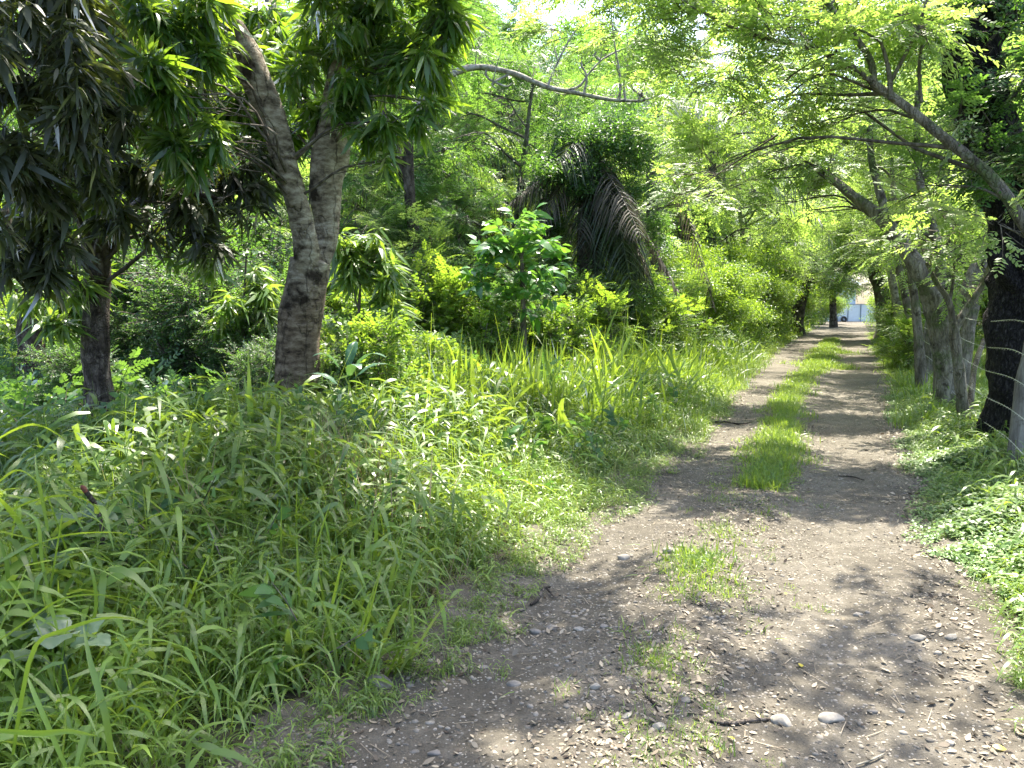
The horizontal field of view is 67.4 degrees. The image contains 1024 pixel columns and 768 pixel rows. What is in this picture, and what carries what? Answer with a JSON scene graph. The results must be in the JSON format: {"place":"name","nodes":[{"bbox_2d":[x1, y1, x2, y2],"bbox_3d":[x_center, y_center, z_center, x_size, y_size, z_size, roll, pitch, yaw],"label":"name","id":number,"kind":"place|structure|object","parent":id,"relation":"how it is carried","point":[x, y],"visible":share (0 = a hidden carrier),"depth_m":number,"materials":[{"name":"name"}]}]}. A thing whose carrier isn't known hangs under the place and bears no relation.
{"place":"outdoors","nodes":[
{"label":"outdoors","id":0,"kind":"place"},
{"bbox_2d":[2,0,1019,303],"label":"sky","id":1,"kind":"structure","parent":0,"point":[549,18],"materials":[{"name":"white"}]},
{"bbox_2d":[0,316,1023,767],"bbox_3d":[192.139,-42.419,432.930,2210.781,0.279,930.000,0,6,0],"label":"ground","id":2,"kind":"structure","parent":0,"point":[288,696],"depth_m":3.15,"materials":[{"name":"soil"}]},
{"bbox_2d":[0,289,16,361],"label":"leafy shrub","id":3,"kind":"object","parent":2,"relation":"on","point":[10,328],"visible":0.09,"depth_m":12.68,"materials":[{"name":"green plant"}]},
{"bbox_2d":[0,305,123,366],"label":"leafy shrub","id":4,"kind":"object","parent":2,"relation":"on","point":[11,317],"visible":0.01,"depth_m":11.71,"materials":[{"name":"green plant"}]},
{"bbox_2d":[4,334,124,417],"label":"dark shrub","id":5,"kind":"object","parent":2,"relation":"on","point":[58,368],"visible":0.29,"depth_m":8.79,"materials":[{"name":"green plant"}]},
{"bbox_2d":[0,614,134,720],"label":"rough leaved weed","id":6,"kind":"object","parent":2,"relation":"on","point":[78,643],"visible":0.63,"depth_m":2.83,"materials":[{"name":"green plant"}]},
{"bbox_2d":[0,151,138,404],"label":"mango tree","id":7,"kind":"object","parent":2,"relation":"on","point":[72,313],"visible":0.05,"depth_m":10.84,"materials":[{"name":"green plant"}]},
{"bbox_2d":[30,499,117,547],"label":"rough leaved weed","id":8,"kind":"object","parent":2,"relation":"on","point":[113,516],"visible":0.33,"depth_m":3.96,"materials":[{"name":"green plant"}]},
{"bbox_2d":[0,414,209,767],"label":"foreground grass","id":9,"kind":"structure","parent":2,"relation":"on","point":[49,731],"depth_m":2.67,"materials":[{"name":"green plant"}]},
{"bbox_2d":[74,299,171,389],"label":"dark shrub","id":10,"kind":"object","parent":2,"relation":"on","point":[119,338],"visible":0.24,"depth_m":11.25,"materials":[{"name":"green plant"}]},
{"bbox_2d":[0,0,307,417],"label":"mango tree","id":11,"kind":"object","parent":2,"relation":"on","point":[63,47],"visible":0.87,"depth_m":6.11,"materials":[{"name":"green plant"}]},
{"bbox_2d":[62,220,257,373],"bbox_3d":[-5.493,-1.118,12.292,3.379,3.316,2.992,-3,7,-30],"label":"dark shrub","id":12,"kind":"object","parent":2,"relation":"on","point":[127,260],"visible":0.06,"depth_m":11.86,"materials":[{"name":"green plant"}]},
{"bbox_2d":[110,250,255,397],"bbox_3d":[-4.635,-0.663,10.779,2.575,2.526,2.280,4,7,33],"label":"dark shrub","id":13,"kind":"object","parent":2,"relation":"on","point":[182,328],"visible":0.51,"depth_m":10.42,"materials":[{"name":"green plant"}]},
{"bbox_2d":[110,238,283,392],"bbox_3d":[-4.282,-0.838,11.432,2.564,2.842,2.897,1,6,8],"label":"dark shrub","id":14,"kind":"object","parent":2,"relation":"on","point":[142,356],"visible":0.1,"depth_m":10.65,"materials":[{"name":"green plant"}]},
{"bbox_2d":[110,207,292,368],"bbox_3d":[-5.035,-1.239,12.968,3.540,3.474,3.134,2,6,19],"label":"dark shrub","id":15,"kind":"object","parent":2,"relation":"on","point":[253,250],"visible":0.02,"depth_m":12.11,"materials":[{"name":"green plant"}]},
{"bbox_2d":[185,288,278,392],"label":"dark shrub","id":16,"kind":"object","parent":2,"relation":"on","point":[218,356],"visible":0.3,"depth_m":9.95,"materials":[{"name":"green plant"}]},
{"bbox_2d":[199,256,283,352],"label":"mango sapling","id":17,"kind":"object","parent":2,"relation":"on","point":[261,297],"visible":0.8,"depth_m":10.02,"materials":[{"name":"green plant"}]},
{"bbox_2d":[212,330,275,402],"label":"dark shrub","id":18,"kind":"object","parent":2,"relation":"on","point":[260,359],"visible":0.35,"depth_m":8.83,"materials":[{"name":"green plant"}]},
{"bbox_2d":[157,184,366,284],"bbox_3d":[-4.540,-1.635,13.980,4.184,4.105,3.704,-5,7,-38],"label":"dark shrub","id":19,"kind":"object","parent":2,"relation":"on","point":[263,228],"visible":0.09,"depth_m":13.22,"materials":[{"name":"green plant"}]},
{"bbox_2d":[197,259,337,376],"bbox_3d":[-3.589,-0.628,11.202,2.137,2.368,2.414,-4,7,-34],"label":"dark shrub","id":20,"kind":"object","parent":2,"relation":"on","point":[276,281],"visible":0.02,"depth_m":10.93,"materials":[{"name":"green plant"}]},
{"bbox_2d":[205,238,337,378],"bbox_3d":[-4.010,-0.950,12.468,2.897,2.842,2.564,6,8,44],"label":"dark shrub","id":21,"kind":"object","parent":2,"relation":"on","point":[289,254],"visible":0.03,"depth_m":12.07,"materials":[{"name":"green plant"}]},
{"bbox_2d":[185,158,399,252],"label":"feathery tree","id":22,"kind":"object","parent":2,"relation":"on","point":[304,172],"visible":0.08,"depth_m":14.31,"materials":[{"name":"green plant"}]},
{"bbox_2d":[99,0,491,404],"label":"mango tree","id":23,"kind":"object","parent":2,"relation":"on","point":[333,124],"visible":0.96,"depth_m":7.69,"materials":[{"name":"green plant"}]},
{"bbox_2d":[160,0,459,227],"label":"feathery tree","id":24,"kind":"object","parent":2,"relation":"on","point":[284,101],"depth_m":20.57,"materials":[{"name":"green plant"}]},
{"bbox_2d":[0,328,641,445],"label":"undergrowth","id":25,"kind":"object","parent":2,"relation":"on","point":[11,387],"visible":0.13,"depth_m":8.87,"materials":[{"name":"green plant"}]},
{"bbox_2d":[305,337,394,397],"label":"dark shrub","id":26,"kind":"object","parent":2,"relation":"on","point":[331,373],"visible":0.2,"depth_m":8.74,"materials":[{"name":"green plant"}]},
{"bbox_2d":[304,341,397,421],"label":"leaved plant","id":27,"kind":"object","parent":2,"relation":"on","point":[352,348],"visible":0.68,"depth_m":8.09,"materials":[{"name":"green plant"}]},
{"bbox_2d":[1,372,728,767],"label":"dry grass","id":28,"kind":"structure","parent":2,"relation":"on","point":[375,488],"depth_m":5.07,"materials":[{"name":"plant"}]},
{"bbox_2d":[278,186,454,327],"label":"feathery tree","id":29,"kind":"object","parent":2,"relation":"on","point":[374,223],"visible":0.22,"depth_m":13.41,"materials":[{"name":"green plant"}]},
{"bbox_2d":[320,216,421,362],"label":"mango sapling","id":30,"kind":"object","parent":2,"relation":"on","point":[359,259],"visible":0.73,"depth_m":9.63,"materials":[{"name":"green plant"}]},
{"bbox_2d":[325,291,419,370],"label":"leafy shrub","id":31,"kind":"object","parent":2,"relation":"on","point":[349,303],"visible":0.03,"depth_m":11.12,"materials":[{"name":"green plant"}]},
{"bbox_2d":[33,353,714,685],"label":"verge weeds","id":32,"kind":"object","parent":2,"relation":"on","point":[263,590],"visible":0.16,"depth_m":5.08,"materials":[{"name":"green leaf"},{"name":"grass"}]},
{"bbox_2d":[320,263,429,349],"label":"dark shrub","id":33,"kind":"object","parent":2,"relation":"on","point":[334,291],"visible":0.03,"depth_m":12.04,"materials":[{"name":"green plant"}]},
{"bbox_2d":[231,0,522,224],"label":"feathery tree","id":34,"kind":"object","parent":2,"relation":"on","point":[493,47],"visible":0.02,"depth_m":18.52,"materials":[{"name":"green plant"}]},
{"bbox_2d":[320,305,446,391],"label":"leafy shrub","id":35,"kind":"object","parent":2,"relation":"on","point":[395,339],"visible":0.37,"depth_m":8.87,"materials":[{"name":"green plant"}]},
{"bbox_2d":[0,293,785,720],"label":"tall grass","id":36,"kind":"structure","parent":2,"relation":"on","point":[368,599],"depth_m":4.03,"materials":[{"name":"green plant"}]},
{"bbox_2d":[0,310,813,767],"bbox_3d":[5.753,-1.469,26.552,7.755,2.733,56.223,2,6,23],"label":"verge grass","id":37,"kind":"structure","parent":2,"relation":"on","point":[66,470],"depth_m":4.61,"materials":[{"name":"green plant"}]},
{"bbox_2d":[320,239,505,353],"bbox_3d":[-1.984,-0.940,13.135,3.720,3.226,3.708,-3,7,-27],"label":"feathery shrub","id":38,"kind":"object","parent":2,"relation":"on","point":[426,262],"visible":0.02,"depth_m":12.33,"materials":[{"name":"green plant"}]},
{"bbox_2d":[382,328,456,371],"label":"leafy shrub","id":39,"kind":"object","parent":2,"relation":"on","point":[432,342],"visible":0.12,"depth_m":10.51,"materials":[{"name":"green plant"}]},
{"bbox_2d":[369,264,475,353],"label":"leafy shrub","id":40,"kind":"object","parent":2,"relation":"on","point":[429,324],"visible":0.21,"depth_m":12.02,"materials":[{"name":"green plant"}]},
{"bbox_2d":[368,199,496,301],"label":"leaved tree","id":41,"kind":"object","parent":2,"relation":"on","point":[450,252],"visible":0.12,"depth_m":14.01,"materials":[{"name":"green plant"}]},
{"bbox_2d":[389,240,480,350],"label":"dark shrub","id":42,"kind":"object","parent":2,"relation":"on","point":[431,265],"visible":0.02,"depth_m":12.83,"materials":[{"name":"green plant"}]},
{"bbox_2d":[308,125,576,262],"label":"feathery tree","id":43,"kind":"object","parent":2,"relation":"on","point":[502,136],"visible":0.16,"depth_m":18.35,"materials":[{"name":"green plant"}]},
{"bbox_2d":[349,0,545,223],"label":"feathery tree","id":44,"kind":"object","parent":2,"relation":"on","point":[492,9],"visible":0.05,"depth_m":25.65,"materials":[{"name":"green plant"}]},
{"bbox_2d":[401,325,494,376],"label":"feathery shrub","id":45,"kind":"object","parent":2,"relation":"on","point":[457,339],"visible":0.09,"depth_m":11.11,"materials":[{"name":"green plant"}]},
{"bbox_2d":[404,278,495,360],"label":"leafy shrub","id":46,"kind":"object","parent":2,"relation":"on","point":[447,301],"visible":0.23,"depth_m":11.98,"materials":[{"name":"green plant"}]},
{"bbox_2d":[369,165,550,330],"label":"feathery tree","id":47,"kind":"object","parent":2,"relation":"on","point":[456,199],"visible":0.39,"depth_m":14.56,"materials":[{"name":"green plant"}]},
{"bbox_2d":[376,124,553,228],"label":"feathery tree","id":48,"kind":"object","parent":2,"relation":"on","point":[493,128],"visible":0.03,"depth_m":23.19,"materials":[{"name":"green plant"}]},
{"bbox_2d":[444,295,527,366],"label":"leafy shrub","id":49,"kind":"object","parent":2,"relation":"on","point":[484,315],"visible":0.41,"depth_m":11.78,"materials":[{"name":"green plant"}]},
{"bbox_2d":[310,0,671,256],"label":"bare branched tree","id":50,"kind":"object","parent":2,"relation":"on","point":[411,178],"visible":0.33,"depth_m":13.98,"materials":[{"name":"green plant"}]},
{"bbox_2d":[408,41,583,224],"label":"feathery tree","id":51,"kind":"object","parent":2,"relation":"on","point":[498,112],"visible":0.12,"depth_m":26.00,"materials":[{"name":"green plant"}]},
{"bbox_2d":[364,34,634,274],"bbox_3d":[-0.121,-4.115,17.574,6.608,7.909,6.404,-2,6,-19],"label":"feathery tree","id":52,"kind":"object","parent":2,"relation":"on","point":[529,100],"visible":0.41,"depth_m":17.21,"materials":[{"name":"green plant"}]},
{"bbox_2d":[439,225,560,307],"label":"feathery shrub","id":53,"kind":"object","parent":2,"relation":"on","point":[499,266],"visible":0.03,"depth_m":15.12,"materials":[{"name":"green plant"}]},
{"bbox_2d":[456,202,573,359],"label":"broad leaved sapling","id":54,"kind":"object","parent":2,"relation":"on","point":[501,250],"visible":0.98,"depth_m":11.74,"materials":[{"name":"green plant"}]},
{"bbox_2d":[474,274,568,353],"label":"dark shrub","id":55,"kind":"object","parent":2,"relation":"on","point":[515,322],"visible":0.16,"depth_m":13.20,"materials":[{"name":"green plant"}]},
{"bbox_2d":[483,256,611,350],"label":"dark shrub","id":56,"kind":"object","parent":2,"relation":"on","point":[571,278],"visible":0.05,"depth_m":14.53,"materials":[{"name":"green plant"}]},
{"bbox_2d":[445,62,689,258],"bbox_3d":[0.943,-6.196,26.567,9.212,10.345,11.225,-4,7,-36],"label":"feathery tree","id":57,"kind":"object","parent":2,"relation":"on","point":[677,242],"visible":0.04,"depth_m":24.59,"materials":[{"name":"green plant"}]},
{"bbox_2d":[518,291,619,363],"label":"leafy shrub","id":58,"kind":"object","parent":2,"relation":"on","point":[582,308],"visible":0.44,"depth_m":12.90,"materials":[{"name":"green plant"}]},
{"bbox_2d":[511,272,647,355],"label":"feathery shrub","id":59,"kind":"object","parent":2,"relation":"on","point":[602,305],"visible":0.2,"depth_m":14.02,"materials":[{"name":"green plant"}]},
{"bbox_2d":[477,5,689,196],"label":"broadleaf tree","id":60,"kind":"object","parent":2,"relation":"on","point":[570,28],"visible":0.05,"depth_m":42.07,"materials":[{"name":"green plant"}]},
{"bbox_2d":[499,77,688,342],"bbox_3d":[1.693,-3.155,15.914,3.949,6.325,4.150,0,6,0],"label":"palm tree","id":61,"kind":"object","parent":2,"relation":"on","point":[587,174],"visible":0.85,"depth_m":15.51,"materials":[{"name":"green plant"}]},
{"bbox_2d":[553,258,689,355],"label":"feathery shrub","id":62,"kind":"object","parent":2,"relation":"on","point":[652,322],"visible":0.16,"depth_m":15.69,"materials":[{"name":"green plant"}]},
{"bbox_2d":[491,29,771,246],"bbox_3d":[6.189,-9.822,39.418,16.593,15.293,13.618,-1,6,-11],"label":"feathery tree","id":63,"kind":"object","parent":2,"relation":"on","point":[608,63],"visible":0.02,"depth_m":37.10,"materials":[{"name":"green plant"}]},
{"bbox_2d":[527,12,788,250],"bbox_3d":[4.947,-7.352,29.559,10.096,12.083,9.784,-2,6,-22],"label":"feathery tree","id":64,"kind":"object","parent":2,"relation":"on","point":[611,57],"visible":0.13,"depth_m":27.68,"materials":[{"name":"green plant"}]},
{"bbox_2d":[605,262,736,360],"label":"feathery shrub","id":65,"kind":"object","parent":2,"relation":"on","point":[676,304],"visible":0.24,"depth_m":17.19,"materials":[{"name":"green plant"}]},
{"bbox_2d":[511,81,842,327],"bbox_3d":[3.787,-4.181,20.421,8.062,7.414,8.126,0,6,0],"label":"palm tree","id":66,"kind":"object","parent":2,"relation":"on","point":[676,105],"visible":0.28,"depth_m":19.73,"materials":[{"name":"green plant"}]},
{"bbox_2d":[661,233,734,317],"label":"vine covered shrub","id":67,"kind":"object","parent":2,"relation":"on","point":[707,252],"visible":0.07,"depth_m":25.44,"materials":[{"name":"green plant"}]},
{"bbox_2d":[660,250,764,354],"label":"vine covered shrub","id":68,"kind":"object","parent":2,"relation":"on","point":[727,275],"visible":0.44,"depth_m":22.32,"materials":[{"name":"green plant"}]},
{"bbox_2d":[634,105,800,260],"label":"palm tree","id":69,"kind":"object","parent":2,"relation":"on","point":[710,169],"visible":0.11,"depth_m":29.11,"materials":[{"name":"green plant"}]},
{"bbox_2d":[665,232,777,308],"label":"vine covered shrub","id":70,"kind":"object","parent":2,"relation":"on","point":[738,252],"visible":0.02,"depth_m":29.52,"materials":[{"name":"green plant"}]},
{"bbox_2d":[630,136,829,273],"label":"feathery tree","id":71,"kind":"object","parent":2,"relation":"on","point":[725,175],"visible":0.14,"depth_m":29.95,"materials":[{"name":"green plant"}]},
{"bbox_2d":[699,263,782,354],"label":"vine covered shrub","id":72,"kind":"object","parent":2,"relation":"on","point":[757,283],"visible":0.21,"depth_m":25.25,"materials":[{"name":"green plant"}]},
{"bbox_2d":[497,0,1023,277],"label":"arching tree","id":73,"kind":"object","parent":2,"relation":"on","point":[837,19],"visible":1,"depth_m":8.05,"materials":[{"name":"green plant"}]},
{"bbox_2d":[669,144,854,287],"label":"feathery tree","id":74,"kind":"object","parent":2,"relation":"on","point":[752,222],"visible":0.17,"depth_m":35.17,"materials":[{"name":"green plant"}]},
{"bbox_2d":[741,266,791,330],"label":"vine covered shrub","id":75,"kind":"object","parent":2,"relation":"on","point":[777,292],"visible":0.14,"depth_m":30.17,"materials":[{"name":"green plant"}]},
{"bbox_2d":[723,232,811,340],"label":"vine covered shrub","id":76,"kind":"object","parent":2,"relation":"on","point":[789,291],"visible":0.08,"depth_m":32.34,"materials":[{"name":"green plant"}]},
{"bbox_2d":[748,236,808,310],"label":"vine covered shrub","id":77,"kind":"object","parent":2,"relation":"on","point":[787,271],"visible":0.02,"depth_m":38.74,"materials":[{"name":"green plant"}]},
{"bbox_2d":[778,253,823,316],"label":"vine covered shrub","id":78,"kind":"object","parent":2,"relation":"on","point":[813,301],"visible":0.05,"depth_m":44.74,"materials":[{"name":"green plant"}]},
{"bbox_2d":[787,255,835,328],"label":"vine covered shrub","id":79,"kind":"object","parent":2,"relation":"on","point":[815,313],"visible":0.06,"depth_m":52.93,"materials":[{"name":"green plant"}]},
{"bbox_2d":[772,205,869,334],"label":"lane tree","id":80,"kind":"object","parent":2,"relation":"on","point":[800,307],"visible":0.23,"depth_m":41.46,"materials":[{"name":"green plant"}]},
{"bbox_2d":[633,0,1023,407],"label":"leaning tree","id":81,"kind":"object","parent":2,"relation":"on","point":[817,175],"visible":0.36,"depth_m":11.66,"materials":[{"name":"green plant"}]},
{"bbox_2d":[812,280,855,324],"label":"vine covered shrub","id":82,"kind":"object","parent":2,"relation":"on","point":[840,304],"visible":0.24,"depth_m":64.06,"materials":[{"name":"green plant"}]},
{"bbox_2d":[813,258,868,327],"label":"lane tree","id":83,"kind":"object","parent":2,"relation":"on","point":[833,321],"visible":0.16,"depth_m":57.53,"materials":[{"name":"green plant"}]},
{"bbox_2d":[782,151,943,296],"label":"feathery tree","id":84,"kind":"object","parent":2,"relation":"on","point":[835,278],"depth_m":34.53,"materials":[{"name":"green plant"}]},
{"bbox_2d":[789,72,940,370],"bbox_3d":[8.921,-4.018,18.664,4.368,7.788,2.328,0,6,0],"label":"slender tree","id":85,"kind":"object","parent":2,"relation":"on","point":[906,301],"visible":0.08,"depth_m":18.81,"materials":[{"name":"green plant"}]},
{"bbox_2d":[809,225,925,339],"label":"lane tree","id":86,"kind":"object","parent":2,"relation":"on","point":[879,298],"visible":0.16,"depth_m":35.54,"materials":[{"name":"green plant"}]},
{"bbox_2d":[795,87,958,293],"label":"feathery tree","id":87,"kind":"object","parent":2,"relation":"on","point":[828,225],"visible":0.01,"depth_m":24.99,"materials":[{"name":"green plant"}]},
{"bbox_2d":[813,181,942,336],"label":"lane tree","id":88,"kind":"object","parent":2,"relation":"on","point":[843,238],"visible":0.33,"depth_m":23.71,"materials":[{"name":"green plant"}]},
{"bbox_2d":[800,53,958,386],"bbox_3d":[6.771,-3.002,14.324,3.632,6.547,2.720,-4,7,-31],"label":"slender tree","id":89,"kind":"object","parent":2,"relation":"on","point":[920,366],"visible":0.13,"depth_m":14.39,"materials":[{"name":"green plant"}]},
{"bbox_2d":[751,2,1023,375],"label":"feathery tree","id":90,"kind":"object","parent":2,"relation":"on","point":[927,347],"visible":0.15,"depth_m":16.43,"materials":[{"name":"green plant"}]},
{"bbox_2d":[862,294,924,355],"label":"feathery shrub","id":91,"kind":"object","parent":2,"relation":"on","point":[887,319],"visible":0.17,"depth_m":23.98,"materials":[{"name":"green plant"}]},
{"bbox_2d":[855,165,989,421],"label":"slim tree","id":92,"kind":"object","parent":2,"relation":"on","point":[964,400],"visible":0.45,"depth_m":9.34,"materials":[{"name":"green plant"}]},
{"bbox_2d":[868,272,977,343],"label":"vine covered shrub","id":93,"kind":"object","parent":2,"relation":"on","point":[878,310],"visible":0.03,"depth_m":30.32,"materials":[{"name":"green plant"}]},
{"bbox_2d":[865,301,981,368],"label":"feathery shrub","id":94,"kind":"object","parent":2,"relation":"on","point":[901,328],"visible":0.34,"depth_m":19.12,"materials":[{"name":"green plant"}]},
{"bbox_2d":[832,27,1023,362],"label":"feathery tree","id":95,"kind":"object","parent":2,"relation":"on","point":[1007,65],"visible":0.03,"depth_m":19.79,"materials":[{"name":"green plant"}]},
{"bbox_2d":[858,0,1023,439],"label":"burnt tree","id":96,"kind":"object","parent":2,"relation":"on","point":[989,94],"visible":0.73,"depth_m":7.98,"materials":[{"name":"black plant"}]},
{"bbox_2d":[865,331,1023,732],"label":"fence side grass","id":97,"kind":"structure","parent":2,"relation":"on","point":[906,379],"depth_m":6.85,"materials":[{"name":"green plant"}]},
{"bbox_2d":[880,384,1023,648],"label":"ground cover","id":98,"kind":"object","parent":2,"relation":"on","point":[979,521],"visible":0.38,"depth_m":5.71,"materials":[{"name":"green plant"}]},
{"bbox_2d":[889,302,1023,464],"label":"wire fence","id":99,"kind":"object","parent":2,"relation":"on","point":[1016,429],"visible":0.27,"depth_m":7.03,"materials":[{"name":"grey wood"}]},
{"bbox_2d":[902,61,1023,387],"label":"slender tree","id":100,"kind":"object","parent":2,"relation":"on","point":[968,328],"visible":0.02,"depth_m":12.90,"materials":[{"name":"green plant"}]},
{"bbox_2d":[213,322,1023,767],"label":"dirt road","id":101,"kind":"structure","parent":0,"point":[865,376],"depth_m":3.71,"materials":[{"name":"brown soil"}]},
{"bbox_2d":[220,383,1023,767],"bbox_3d":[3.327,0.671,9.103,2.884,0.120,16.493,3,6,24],"label":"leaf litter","id":102,"kind":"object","parent":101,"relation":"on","point":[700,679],"visible":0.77,"depth_m":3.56,"materials":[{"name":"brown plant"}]},
{"bbox_2d":[502,337,869,767],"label":"grass strip","id":103,"kind":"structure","parent":101,"relation":"on","point":[775,452],"depth_m":6.73,"materials":[{"name":"green plant"}]},
{"bbox_2d":[823,304,872,321],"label":"sheet metal gate","id":104,"kind":"structure","parent":101,"relation":"on","point":[855,312],"depth_m":75.69,"materials":[{"name":"metal"}]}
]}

